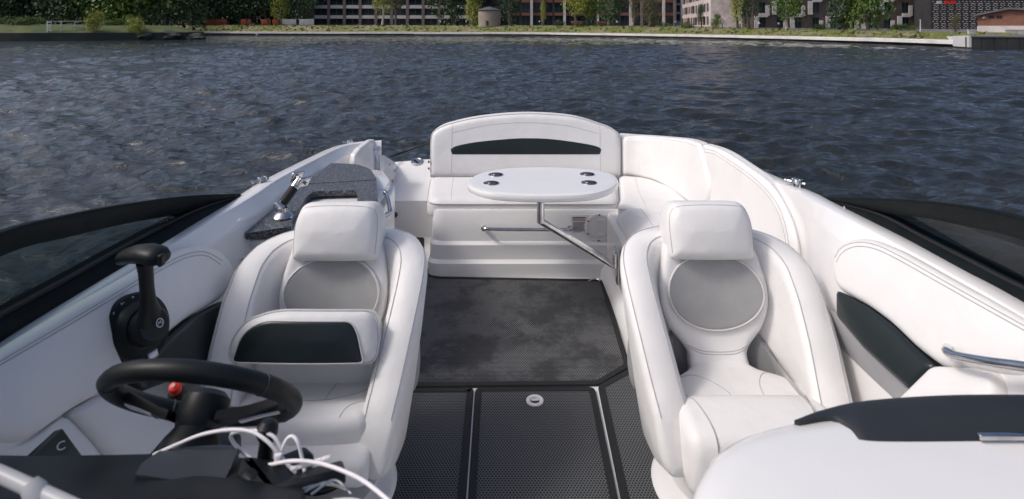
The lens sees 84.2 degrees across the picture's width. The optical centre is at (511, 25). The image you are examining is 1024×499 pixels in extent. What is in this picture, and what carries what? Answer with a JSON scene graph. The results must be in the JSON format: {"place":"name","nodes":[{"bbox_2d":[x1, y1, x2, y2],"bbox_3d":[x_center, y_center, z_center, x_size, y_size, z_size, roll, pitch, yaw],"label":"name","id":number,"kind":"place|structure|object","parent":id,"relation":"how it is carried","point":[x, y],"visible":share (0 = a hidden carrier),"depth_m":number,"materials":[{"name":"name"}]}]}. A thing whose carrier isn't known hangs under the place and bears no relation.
{"place":"outdoors","nodes":[
{"label":"outdoors","id":0,"kind":"place"},
{"bbox_2d":[0,24,196,32],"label":"island lawn","id":1,"kind":"structure","parent":0,"point":[30,28],"depth_m":80.03,"materials":[{"name":"green plant"}]},
{"bbox_2d":[0,16,32,24],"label":"shrub","id":2,"kind":"object","parent":1,"relation":"on","point":[5,22],"visible":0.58,"depth_m":83.61,"materials":[{"name":"green plant"}]},
{"bbox_2d":[10,16,47,24],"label":"shrub","id":3,"kind":"object","parent":1,"relation":"on","point":[27,21],"visible":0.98,"depth_m":83.59,"materials":[{"name":"green plant"}]},
{"bbox_2d":[0,0,67,23],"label":"tree","id":4,"kind":"object","parent":1,"relation":"on","point":[5,5],"visible":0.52,"depth_m":101.71,"materials":[{"name":"green plant"}]},
{"bbox_2d":[0,0,87,23],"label":"tree","id":5,"kind":"object","parent":1,"relation":"on","point":[29,5],"visible":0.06,"depth_m":106.84,"materials":[{"name":"green plant"}]},
{"bbox_2d":[27,0,104,23],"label":"tree","id":6,"kind":"object","parent":1,"relation":"on","point":[62,12],"visible":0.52,"depth_m":98.22,"materials":[{"name":"green plant"}]},
{"bbox_2d":[47,21,91,31],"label":"white railing","id":7,"kind":"object","parent":1,"relation":"on","point":[61,26],"visible":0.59,"depth_m":78.04,"materials":[{"name":"white metal"}]},
{"bbox_2d":[82,8,105,31],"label":"shrub","id":8,"kind":"object","parent":1,"relation":"on","point":[97,15],"visible":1,"depth_m":78.80,"materials":[{"name":"green plant"}]},
{"bbox_2d":[57,0,150,24],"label":"tree","id":9,"kind":"object","parent":1,"relation":"on","point":[98,3],"visible":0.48,"depth_m":94.76,"materials":[{"name":"green plant"}]},
{"bbox_2d":[103,18,128,24],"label":"shrub","id":10,"kind":"object","parent":1,"relation":"on","point":[116,22],"visible":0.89,"depth_m":85.74,"materials":[{"name":"green plant"}]},
{"bbox_2d":[124,14,145,31],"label":"shrub","id":11,"kind":"object","parent":1,"relation":"on","point":[131,26],"visible":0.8,"depth_m":81.11,"materials":[{"name":"green plant"}]},
{"bbox_2d":[83,0,190,24],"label":"tree","id":12,"kind":"object","parent":1,"relation":"on","point":[143,9],"visible":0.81,"depth_m":96.44,"materials":[{"name":"green plant"}]},
{"bbox_2d":[135,0,212,30],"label":"tree","id":13,"kind":"object","parent":1,"relation":"on","point":[172,16],"visible":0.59,"depth_m":111.50,"materials":[{"name":"green plant"}]},
{"bbox_2d":[0,31,203,40],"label":"island quay","id":14,"kind":"structure","parent":0,"point":[75,36],"depth_m":77.69,"materials":[{"name":"concrete"}]},
{"bbox_2d":[0,34,1023,229],"bbox_3d":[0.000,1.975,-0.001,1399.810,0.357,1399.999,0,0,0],"label":"water","id":15,"kind":"structure","parent":0,"point":[88,124],"depth_m":14.34,"materials":[{"name":"blue liquid"}]},
{"bbox_2d":[137,33,152,39],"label":"boulder","id":16,"kind":"object","parent":15,"relation":"in","point":[147,36],"visible":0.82,"depth_m":80.37,"materials":[{"name":"stone"}]},
{"bbox_2d":[161,30,181,39],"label":"boulder","id":17,"kind":"object","parent":15,"relation":"in","point":[172,35],"visible":0.89,"depth_m":81.70,"materials":[{"name":"stone"}]},
{"bbox_2d":[185,33,205,39],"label":"boulder","id":18,"kind":"object","parent":15,"relation":"in","point":[197,36],"visible":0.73,"depth_m":82.56,"materials":[{"name":"stone"}]},
{"bbox_2d":[0,133,1023,498],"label":"motorboat","id":19,"kind":"object","parent":15,"relation":"on","point":[458,243],"visible":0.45,"depth_m":3.28,"materials":[{"name":"plastic"}]},
{"bbox_2d":[0,246,232,455],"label":"side lining","id":20,"kind":"object","parent":19,"relation":"attached to","point":[53,368],"visible":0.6,"depth_m":1.43,"materials":[{"name":"white leather"}]},
{"bbox_2d":[28,429,80,455],"bbox_3d":[-0.891,0.856,1.143,0.164,0.044,0.122,0,0,0],"label":"stereo panel","id":21,"kind":"object","parent":20,"relation":"attached to","point":[57,442],"visible":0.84,"depth_m":1.15,"materials":[{"name":"black plastic"}]},
{"bbox_2d":[109,243,170,361],"bbox_3d":[-0.995,0.763,1.567,0.249,0.377,0.198,0,0,16],"label":"throttle control","id":22,"kind":"object","parent":20,"relation":"attached to","point":[139,321],"visible":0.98,"depth_m":1.52,"materials":[{"name":"black plastic"}]},
{"bbox_2d":[0,194,240,341],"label":"windshield","id":23,"kind":"object","parent":19,"relation":"on","point":[47,265],"visible":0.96,"depth_m":1.54,"materials":[{"name":"black glass"}]},
{"bbox_2d":[0,445,357,498],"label":"helm console","id":24,"kind":"object","parent":19,"relation":"on","point":[207,472],"visible":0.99,"depth_m":0.82,"materials":[{"name":"black plastic"}]},
{"bbox_2d":[0,463,79,498],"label":"windshield brace","id":25,"kind":"object","parent":24,"relation":"attached to","point":[24,486],"visible":1,"depth_m":0.68,"materials":[{"name":"white metal"}]},
{"bbox_2d":[157,425,220,450],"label":"steering column","id":26,"kind":"structure","parent":24,"relation":"attached to","point":[175,434],"depth_m":1.00,"materials":[{"name":"black plastic"}]},
{"bbox_2d":[96,358,302,429],"bbox_3d":[-0.576,0.692,1.060,0.358,0.267,0.259,0,0,0],"label":"steering wheel","id":27,"kind":"object","parent":26,"relation":"attached to","point":[212,408],"visible":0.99,"depth_m":1.02,"materials":[{"name":"black plastic"}]},
{"bbox_2d":[152,428,296,473],"bbox_3d":[-0.446,0.652,0.879,0.252,0.064,0.013,0,0,12],"label":"charging cable","id":28,"kind":"object","parent":24,"relation":"on","point":[269,443],"visible":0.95,"depth_m":0.88,"materials":[{"name":"white plastic"}]},
{"bbox_2d":[229,429,281,456],"bbox_3d":[-0.395,0.652,0.878,0.101,0.058,0.012,0,0,18],"label":"charging cable","id":29,"kind":"object","parent":24,"relation":"on","point":[244,452],"visible":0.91,"depth_m":0.89,"materials":[{"name":"white plastic"}]},
{"bbox_2d":[274,434,306,471],"bbox_3d":[-0.333,0.649,0.861,0.050,0.042,0.023,0,0,4],"label":"charging cable","id":30,"kind":"object","parent":24,"relation":"on","point":[278,456],"visible":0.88,"depth_m":0.86,"materials":[{"name":"white plastic"}]},
{"bbox_2d":[240,417,351,495],"bbox_3d":[-0.313,0.658,0.853,0.174,0.086,0.112,0,0,0],"label":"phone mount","id":31,"kind":"object","parent":24,"relation":"on","point":[312,481],"visible":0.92,"depth_m":0.83,"materials":[{"name":"black plastic"}]},
{"bbox_2d":[268,459,389,498],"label":"charging cable","id":32,"kind":"object","parent":24,"relation":"on","point":[376,490],"visible":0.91,"depth_m":0.80,"materials":[{"name":"white plastic"}]},
{"bbox_2d":[150,382,240,453],"bbox_3d":[-0.681,0.847,1.202,0.170,0.198,0.203,0,0,0],"label":"kill switch","id":33,"kind":"object","parent":19,"relation":"attached to","point":[177,391],"visible":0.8,"depth_m":1.20,"materials":[{"name":"red plastic"}]},
{"bbox_2d":[251,176,268,183],"bbox_3d":[-1.267,0.788,2.853,0.035,0.056,0.094,0,0,38],"label":"canopy fitting","id":34,"kind":"object","parent":19,"relation":"attached to","point":[262,179],"visible":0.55,"depth_m":2.85,"materials":[{"name":"metal"}]},
{"bbox_2d":[250,170,394,249],"bbox_3d":[-0.921,1.258,3.069,0.517,0.685,1.296,0,0,0],"label":"wet bar cabinet","id":35,"kind":"object","parent":19,"relation":"on","point":[384,182],"visible":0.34,"depth_m":3.10,"materials":[{"name":"white plastic"}]},
{"bbox_2d":[246,163,377,239],"bbox_3d":[-0.889,0.883,2.986,0.518,0.031,1.214,0,0,0],"label":"counter top","id":36,"kind":"object","parent":35,"relation":"on","point":[342,179],"visible":0.74,"depth_m":3.00,"materials":[{"name":"stone"}]},
{"bbox_2d":[272,170,311,220],"bbox_3d":[-1.033,0.782,2.639,0.105,0.174,0.234,0,0,9],"label":"folding bracket","id":37,"kind":"object","parent":36,"relation":"on","point":[297,179],"visible":1,"depth_m":2.64,"materials":[{"name":"metal"}]},
{"bbox_2d":[377,189,392,216],"bbox_3d":[-0.681,0.952,3.017,0.090,0.080,0.338,0,0,-13],"label":"grab rail","id":38,"kind":"object","parent":35,"relation":"attached to","point":[389,205],"visible":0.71,"depth_m":3.04,"materials":[{"name":"metal"}]},
{"bbox_2d":[349,139,381,170],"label":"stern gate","id":39,"kind":"structure","parent":19,"relation":"attached to","point":[362,154],"depth_m":4.24,"materials":[{"name":"plastic"}]},
{"bbox_2d":[389,142,429,157],"bbox_3d":[-0.799,1.021,4.773,0.419,0.170,0.195,0,0,19],"label":"mooring line","id":40,"kind":"object","parent":19,"relation":"attached to","point":[409,149],"visible":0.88,"depth_m":4.82,"materials":[{"name":"black fabric"}]},
{"bbox_2d":[392,388,473,498],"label":"floor mat","id":41,"kind":"object","parent":19,"relation":"on","point":[432,461],"visible":0.51,"depth_m":2.14,"materials":[{"name":"rubber"}]},
{"bbox_2d":[201,201,426,498],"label":"helm chair","id":42,"kind":"object","parent":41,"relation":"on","point":[321,310],"visible":0.9,"depth_m":1.87,"materials":[{"name":"white leather"}]},
{"bbox_2d":[416,237,627,387],"bbox_3d":[-0.183,1.594,3.375,1.517,0.010,1.771,0,0,0],"label":"floor mat","id":43,"kind":"object","parent":19,"relation":"on","point":[477,332],"visible":0.54,"depth_m":2.92,"materials":[{"name":"black rubber"}]},
{"bbox_2d":[427,112,620,215],"bbox_3d":[0.106,0.967,4.105,1.474,0.579,0.798,0,0,0],"label":"stern bench","id":44,"kind":"object","parent":19,"relation":"on","point":[463,151],"visible":0.69,"depth_m":4.34,"materials":[{"name":"white leather"}]},
{"bbox_2d":[481,225,572,231],"bbox_3d":[0.097,1.311,3.661,0.599,0.048,0.086,0,0,0],"label":"foot rail","id":45,"kind":"object","parent":19,"relation":"attached to","point":[485,228],"visible":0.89,"depth_m":3.62,"materials":[{"name":"metal"}]},
{"bbox_2d":[468,387,617,498],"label":"floor mat","id":46,"kind":"object","parent":19,"relation":"on","point":[553,445],"visible":1,"depth_m":2.14,"materials":[{"name":"rubber"}]},
{"bbox_2d":[526,394,543,406],"bbox_3d":[0.097,1.586,2.400,0.074,0.009,0.074,0,0,0],"label":"hatch pull","id":47,"kind":"object","parent":46,"relation":"on","point":[534,400],"visible":1,"depth_m":2.40,"materials":[{"name":"silver metal"}]},
{"bbox_2d":[467,167,619,284],"bbox_3d":[0.183,1.185,3.321,0.888,0.578,0.621,0,0,0],"label":"cockpit table","id":48,"kind":"object","parent":19,"relation":"attached to","point":[540,186],"visible":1,"depth_m":3.19,"materials":[{"name":"plastic"}]},
{"bbox_2d":[572,217,585,230],"bbox_3d":[0.434,1.293,3.681,0.089,0.105,0.002,0,0,0],"label":"warning label","id":49,"kind":"object","parent":19,"relation":"attached to","point":[578,223],"visible":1,"depth_m":3.68,"materials":[{"name":"white plastic"}]},
{"bbox_2d":[585,213,607,241],"bbox_3d":[0.564,1.307,3.671,0.184,0.184,0.015,0,0,0],"label":"inspection hatch","id":50,"kind":"object","parent":19,"relation":"attached to","point":[596,227],"visible":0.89,"depth_m":3.67,"materials":[{"name":"beige plastic"}]},
{"bbox_2d":[598,369,658,498],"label":"floor mat","id":51,"kind":"object","parent":19,"relation":"on","point":[632,456],"visible":0.4,"depth_m":2.18,"materials":[{"name":"rubber"}]},
{"bbox_2d":[616,135,804,258],"bbox_3d":[0.925,1.023,3.331,0.624,0.652,2.169,0,0,0],"label":"corner lounge","id":52,"kind":"object","parent":19,"relation":"attached to","point":[658,172],"visible":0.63,"depth_m":3.44,"materials":[{"name":"white leather"}]},
{"bbox_2d":[620,200,852,498],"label":"passenger chair","id":53,"kind":"object","parent":19,"relation":"on","point":[719,296],"visible":0.91,"depth_m":1.97,"materials":[{"name":"white leather"}]},
{"bbox_2d":[784,177,805,187],"bbox_3d":[1.252,0.699,2.507,0.035,0.056,0.094,0,0,-38],"label":"canopy fitting","id":54,"kind":"object","parent":19,"relation":"attached to","point":[794,181],"visible":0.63,"depth_m":2.49,"materials":[{"name":"metal"}]},
{"bbox_2d":[692,394,1023,498],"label":"passenger console","id":55,"kind":"object","parent":19,"relation":"on","point":[948,447],"visible":1,"depth_m":0.86,"materials":[{"name":"plastic"}]},
{"bbox_2d":[765,239,1023,411],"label":"side lining","id":56,"kind":"object","parent":19,"relation":"attached to","point":[905,326],"visible":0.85,"depth_m":1.56,"materials":[{"name":"white leather"}]},
{"bbox_2d":[941,343,1023,371],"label":"grab rail","id":57,"kind":"object","parent":56,"relation":"attached to","point":[948,351],"visible":0.99,"depth_m":1.27,"materials":[{"name":"metal"}]},
{"bbox_2d":[825,197,1023,301],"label":"windshield","id":58,"kind":"object","parent":19,"relation":"on","point":[985,244],"visible":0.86,"depth_m":1.58,"materials":[{"name":"black glass"}]},
{"bbox_2d":[965,34,1023,48],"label":"dock wall","id":59,"kind":"structure","parent":15,"relation":"in","point":[998,41],"depth_m":49.62,"materials":[{"name":"grey concrete"}]},
{"bbox_2d":[204,32,957,46],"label":"quay wall","id":60,"kind":"structure","parent":0,"point":[925,42],"depth_m":94.23,"materials":[{"name":"concrete"}]},
{"bbox_2d":[946,36,970,46],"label":"quay end","id":61,"kind":"structure","parent":60,"relation":"on","point":[958,41],"depth_m":51.58,"materials":[{"name":"white concrete"}]},
{"bbox_2d":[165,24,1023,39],"bbox_3d":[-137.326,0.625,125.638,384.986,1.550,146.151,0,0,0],"label":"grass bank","id":62,"kind":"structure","parent":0,"point":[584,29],"depth_m":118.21,"materials":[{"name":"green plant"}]},
{"bbox_2d":[178,0,224,24],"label":"tree","id":63,"kind":"object","parent":62,"relation":"on","point":[207,15],"visible":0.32,"depth_m":144.77,"materials":[{"name":"green plant"}]},
{"bbox_2d":[186,0,245,24],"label":"tree","id":64,"kind":"object","parent":62,"relation":"on","point":[224,8],"visible":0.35,"depth_m":149.29,"materials":[{"name":"green plant"}]},
{"bbox_2d":[464,0,482,24],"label":"tree","id":65,"kind":"object","parent":62,"relation":"on","point":[472,11],"visible":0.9,"depth_m":133.86,"materials":[{"name":"green plant"}]},
{"bbox_2d":[477,7,501,26],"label":"round hut","id":66,"kind":"object","parent":62,"relation":"on","point":[489,16],"visible":0.99,"depth_m":124.83,"materials":[{"name":"beige stone"}]},
{"bbox_2d":[540,2,545,25],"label":"tree","id":67,"kind":"object","parent":62,"relation":"on","point":[543,8],"visible":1,"depth_m":117.87,"materials":[{"name":"green plant"}]},
{"bbox_2d":[561,0,592,25],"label":"tree","id":68,"kind":"object","parent":62,"relation":"on","point":[576,8],"visible":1,"depth_m":117.16,"materials":[{"name":"green plant"}]},
{"bbox_2d":[584,0,604,25],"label":"tree","id":69,"kind":"object","parent":62,"relation":"on","point":[595,5],"visible":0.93,"depth_m":118.10,"materials":[{"name":"green plant"}]},
{"bbox_2d":[628,0,638,26],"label":"tree","id":70,"kind":"object","parent":62,"relation":"on","point":[634,10],"visible":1,"depth_m":107.70,"materials":[{"name":"green plant"}]},
{"bbox_2d":[641,0,661,26],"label":"tree","id":71,"kind":"object","parent":62,"relation":"on","point":[650,13],"visible":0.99,"depth_m":105.86,"materials":[{"name":"green plant"}]},
{"bbox_2d":[696,3,705,25],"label":"tree","id":72,"kind":"object","parent":62,"relation":"on","point":[700,12],"visible":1,"depth_m":99.86,"materials":[{"name":"green plant"}]},
{"bbox_2d":[708,13,723,27],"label":"tree","id":73,"kind":"object","parent":62,"relation":"on","point":[716,22],"visible":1,"depth_m":97.83,"materials":[{"name":"green plant"}]},
{"bbox_2d":[728,0,744,28],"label":"tree","id":74,"kind":"object","parent":62,"relation":"on","point":[734,7],"visible":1,"depth_m":92.70,"materials":[{"name":"green plant"}]},
{"bbox_2d":[738,0,761,27],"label":"tree","id":75,"kind":"object","parent":62,"relation":"on","point":[745,12],"visible":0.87,"depth_m":95.71,"materials":[{"name":"green plant"}]},
{"bbox_2d":[768,0,806,28],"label":"tree","id":76,"kind":"object","parent":62,"relation":"on","point":[787,6],"visible":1,"depth_m":87.26,"materials":[{"name":"green plant"}]},
{"bbox_2d":[950,12,960,31],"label":"tree","id":77,"kind":"object","parent":62,"relation":"on","point":[956,21],"visible":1,"depth_m":67.92,"materials":[{"name":"green plant"}]},
{"bbox_2d":[553,25,1000,32],"bbox_3d":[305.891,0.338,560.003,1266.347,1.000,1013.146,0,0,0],"label":"ground","id":78,"kind":"structure","parent":0,"point":[946,30],"depth_m":90.40,"materials":[{"name":"grey concrete"}]},
{"bbox_2d":[155,11,190,24],"bbox_3d":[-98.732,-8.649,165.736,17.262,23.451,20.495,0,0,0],"label":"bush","id":79,"kind":"object","parent":78,"relation":"on","point":[177,21],"visible":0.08,"depth_m":165.48,"materials":[{"name":"green plant"}]},
{"bbox_2d":[219,0,255,24],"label":"tree","id":80,"kind":"object","parent":78,"relation":"on","point":[229,22],"visible":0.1,"depth_m":164.04,"materials":[{"name":"green plant"}]},
{"bbox_2d":[225,0,259,24],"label":"tree","id":81,"kind":"object","parent":78,"relation":"on","point":[239,10],"visible":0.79,"depth_m":150.68,"materials":[{"name":"green plant"}]},
{"bbox_2d":[219,0,275,24],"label":"tree","id":82,"kind":"object","parent":78,"relation":"on","point":[255,22],"visible":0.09,"depth_m":164.16,"materials":[{"name":"green plant"}]},
{"bbox_2d":[241,0,278,18],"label":"tree","id":83,"kind":"object","parent":78,"relation":"on","point":[265,5],"visible":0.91,"depth_m":150.18,"materials":[{"name":"green plant"}]},
{"bbox_2d":[247,0,308,24],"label":"tree","id":84,"kind":"object","parent":78,"relation":"on","point":[271,17],"visible":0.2,"depth_m":161.01,"materials":[{"name":"green plant"}]},
{"bbox_2d":[270,0,291,24],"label":"tree","id":85,"kind":"object","parent":78,"relation":"on","point":[280,15],"visible":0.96,"depth_m":142.72,"materials":[{"name":"green plant"}]},
{"bbox_2d":[282,19,295,24],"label":"hoarding","id":86,"kind":"object","parent":78,"relation":"on","point":[288,21],"visible":0.71,"depth_m":142.95,"materials":[{"name":"white"}]},
{"bbox_2d":[279,0,314,18],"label":"tree","id":87,"kind":"object","parent":78,"relation":"on","point":[303,6],"visible":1,"depth_m":144.20,"materials":[{"name":"green plant"}]},
{"bbox_2d":[277,0,325,23],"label":"tree","id":88,"kind":"object","parent":78,"relation":"on","point":[307,17],"visible":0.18,"depth_m":163.58,"materials":[{"name":"green plant"}]},
{"bbox_2d":[299,19,313,24],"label":"hoarding","id":89,"kind":"object","parent":78,"relation":"on","point":[306,21],"visible":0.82,"depth_m":142.95,"materials":[{"name":"white"}]},
{"bbox_2d":[371,0,393,24],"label":"tree","id":90,"kind":"object","parent":78,"relation":"on","point":[383,12],"visible":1,"depth_m":137.87,"materials":[{"name":"green plant"}]},
{"bbox_2d":[311,0,471,24],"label":"office building","id":91,"kind":"structure","parent":78,"relation":"on","point":[361,12],"depth_m":164.94,"materials":[{"name":"grey concrete"}]},
{"bbox_2d":[382,0,404,24],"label":"tree","id":92,"kind":"object","parent":78,"relation":"on","point":[397,5],"visible":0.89,"depth_m":149.41,"materials":[{"name":"green plant"}]},
{"bbox_2d":[424,0,476,24],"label":"tree","id":93,"kind":"object","parent":78,"relation":"on","point":[452,6],"visible":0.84,"depth_m":148.33,"materials":[{"name":"green plant"}]},
{"bbox_2d":[474,0,507,24],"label":"tree","id":94,"kind":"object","parent":78,"relation":"on","point":[490,3],"depth_m":171.94,"materials":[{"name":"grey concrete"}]},
{"bbox_2d":[498,0,520,24],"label":"tree","id":95,"kind":"object","parent":78,"relation":"on","point":[509,7],"visible":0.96,"depth_m":139.82,"materials":[{"name":"green plant"}]},
{"bbox_2d":[508,0,675,26],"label":"office building","id":96,"kind":"structure","parent":78,"relation":"on","point":[530,13],"depth_m":151.94,"materials":[{"name":"grey concrete"}]},
{"bbox_2d":[600,0,627,25],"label":"tree","id":97,"kind":"object","parent":78,"relation":"on","point":[611,5],"visible":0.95,"depth_m":127.07,"materials":[{"name":"green plant"}]},
{"bbox_2d":[676,0,681,25],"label":"white building","id":98,"kind":"structure","parent":78,"relation":"on","point":[678,12],"depth_m":168.00,"materials":[{"name":"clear glass"}]},
{"bbox_2d":[682,0,741,27],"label":"apartment building","id":99,"kind":"structure","parent":78,"relation":"on","point":[690,8],"depth_m":114.16,"materials":[{"name":"paint"}]},
{"bbox_2d":[742,0,913,30],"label":"apartment building","id":100,"kind":"structure","parent":78,"relation":"on","point":[902,13],"depth_m":104.00,"materials":[{"name":"brown concrete"}]},
{"bbox_2d":[822,0,862,29],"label":"tree","id":101,"kind":"object","parent":78,"relation":"on","point":[840,8],"visible":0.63,"depth_m":86.57,"materials":[{"name":"green plant"}]},
{"bbox_2d":[841,0,896,29],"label":"tree","id":102,"kind":"object","parent":78,"relation":"on","point":[870,8],"visible":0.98,"depth_m":83.69,"materials":[{"name":"green plant"}]},
{"bbox_2d":[897,23,919,31],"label":"shrub","id":103,"kind":"object","parent":78,"relation":"on","point":[908,29],"visible":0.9,"depth_m":81.80,"materials":[{"name":"green plant"}]},
{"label":"dock ground","id":104,"kind":"structure","parent":0,"visible":0},
{"bbox_2d":[914,0,1023,28],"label":"lattice building","id":105,"kind":"structure","parent":104,"relation":"on","point":[931,14],"depth_m":98.00,"materials":[{"name":"stone"}]},
{"bbox_2d":[973,7,1023,37],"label":"brick pavilion","id":106,"kind":"structure","parent":104,"relation":"on","point":[1003,19],"depth_m":68.49,"materials":[{"name":"brick"}]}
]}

